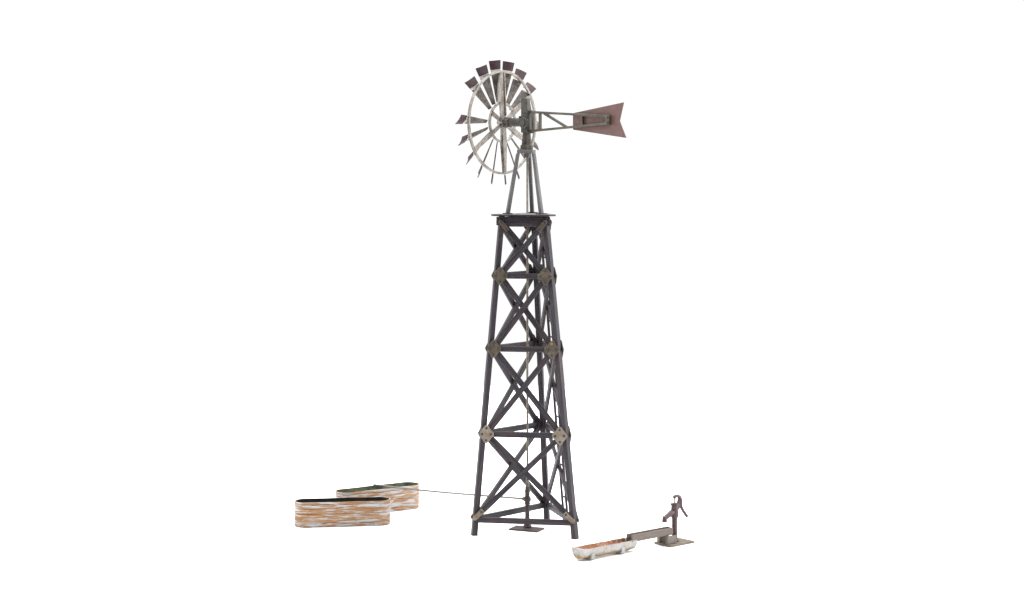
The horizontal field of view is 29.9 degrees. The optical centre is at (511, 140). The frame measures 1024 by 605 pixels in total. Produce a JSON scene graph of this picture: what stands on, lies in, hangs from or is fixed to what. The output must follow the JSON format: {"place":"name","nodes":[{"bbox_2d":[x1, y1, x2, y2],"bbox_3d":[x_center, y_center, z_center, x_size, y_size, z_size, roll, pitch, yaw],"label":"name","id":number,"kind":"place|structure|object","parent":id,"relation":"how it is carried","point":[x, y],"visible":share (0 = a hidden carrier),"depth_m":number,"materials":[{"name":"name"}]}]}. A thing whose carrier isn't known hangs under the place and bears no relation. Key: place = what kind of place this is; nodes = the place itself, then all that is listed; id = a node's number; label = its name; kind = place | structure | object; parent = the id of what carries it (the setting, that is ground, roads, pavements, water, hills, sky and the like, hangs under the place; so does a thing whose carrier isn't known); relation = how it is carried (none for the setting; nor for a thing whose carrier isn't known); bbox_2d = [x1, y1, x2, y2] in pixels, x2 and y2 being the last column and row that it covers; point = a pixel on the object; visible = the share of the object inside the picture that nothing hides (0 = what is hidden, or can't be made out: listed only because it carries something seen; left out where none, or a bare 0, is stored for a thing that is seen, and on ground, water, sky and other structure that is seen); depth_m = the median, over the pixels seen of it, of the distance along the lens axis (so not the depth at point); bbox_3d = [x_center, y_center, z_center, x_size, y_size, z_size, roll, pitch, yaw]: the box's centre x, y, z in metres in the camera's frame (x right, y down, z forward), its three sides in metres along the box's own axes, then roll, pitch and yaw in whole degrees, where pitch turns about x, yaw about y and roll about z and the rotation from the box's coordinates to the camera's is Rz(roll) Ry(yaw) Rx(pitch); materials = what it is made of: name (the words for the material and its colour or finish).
{"place":"outdoors","nodes":[
{"label":"outdoors","id":0,"kind":"place"},
{"bbox_2d":[0,386,1023,604],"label":"studio floor","id":1,"kind":"structure","parent":0,"point":[801,499],"depth_m":37.29,"materials":[{"name":"white paper"}]},
{"bbox_2d":[294,497,390,527],"bbox_3d":[-3.075,6.739,34.845,1.750,0.453,0.446,0,0,-8],"label":"water tank","id":2,"kind":"object","parent":1,"relation":"on","point":[339,512],"visible":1,"depth_m":34.65,"materials":[{"name":"brown wood"}]},
{"bbox_2d":[335,482,419,511],"bbox_3d":[-2.523,6.739,36.105,1.750,0.453,0.446,0,0,-33],"label":"water tank","id":3,"kind":"object","parent":1,"relation":"on","point":[402,499],"visible":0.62,"depth_m":36.12,"materials":[{"name":"brown wood"}]},
{"bbox_2d":[509,158,543,531],"bbox_3d":[0.261,3.576,34.403,0.555,6.780,0.340,0,0,24],"label":"well pump","id":4,"kind":"object","parent":1,"relation":"on","point":[526,498],"visible":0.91,"depth_m":34.48,"materials":[{"name":"grey metal"}]},
{"bbox_2d":[373,484,521,498],"bbox_3d":[-1.213,6.459,35.338,3.190,0.078,0.036,0,0,29],"label":"water hose","id":5,"kind":"object","parent":4,"relation":"attached to","point":[441,491],"visible":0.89,"depth_m":35.41,"materials":[{"name":"grey rubber"}]},
{"bbox_2d":[455,60,625,539],"bbox_3d":[0.834,2.752,33.894,2.912,8.429,2.262,0,0,40],"label":"windmill","id":6,"kind":"object","parent":1,"relation":"on","point":[604,120],"visible":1,"depth_m":34.11,"materials":[{"name":"black metal"}]},
{"bbox_2d":[572,537,636,559],"bbox_3d":[1.557,6.861,32.224,1.230,0.211,0.312,0,0,-41],"label":"stone trough","id":7,"kind":"object","parent":1,"relation":"on","point":[622,545],"visible":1,"depth_m":32.15,"materials":[{"name":"white stone"}]},
{"bbox_2d":[626,526,672,541],"bbox_3d":[2.359,6.727,32.829,0.990,0.124,0.150,0,0,-41],"label":"wooden flume","id":8,"kind":"object","parent":7,"relation":"on","point":[652,533],"visible":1,"depth_m":32.76,"materials":[{"name":"grey wood"}]},
{"bbox_2d":[654,537,693,547],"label":"stone slab","id":9,"kind":"structure","parent":1,"relation":"on","point":[682,541],"depth_m":33.11,"materials":[{"name":"beige stone"}]},
{"bbox_2d":[657,535,668,541],"bbox_3d":[2.609,6.860,33.198,0.232,0.134,0.072,0,0,-41],"label":"support block","id":10,"kind":"object","parent":9,"relation":"on","point":[660,539],"depth_m":33.13,"materials":[{"name":"grey wood"}]},
{"bbox_2d":[665,535,676,544],"bbox_3d":[2.736,6.860,33.012,0.225,0.134,0.063,0,0,-41],"label":"support block","id":11,"kind":"object","parent":9,"relation":"on","point":[671,539],"depth_m":32.97,"materials":[{"name":"grey wood"}]},
{"bbox_2d":[662,494,687,541],"bbox_3d":[2.827,6.524,33.236,0.623,0.805,0.155,0,0,-41],"label":"hand pump","id":12,"kind":"object","parent":9,"relation":"on","point":[673,513],"visible":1,"depth_m":33.18,"materials":[{"name":"metal"}]},
{"bbox_2d":[0,0,1023,409],"label":"sky","id":13,"kind":"structure","parent":0,"point":[198,197],"materials":[{"name":"white"}]}
]}

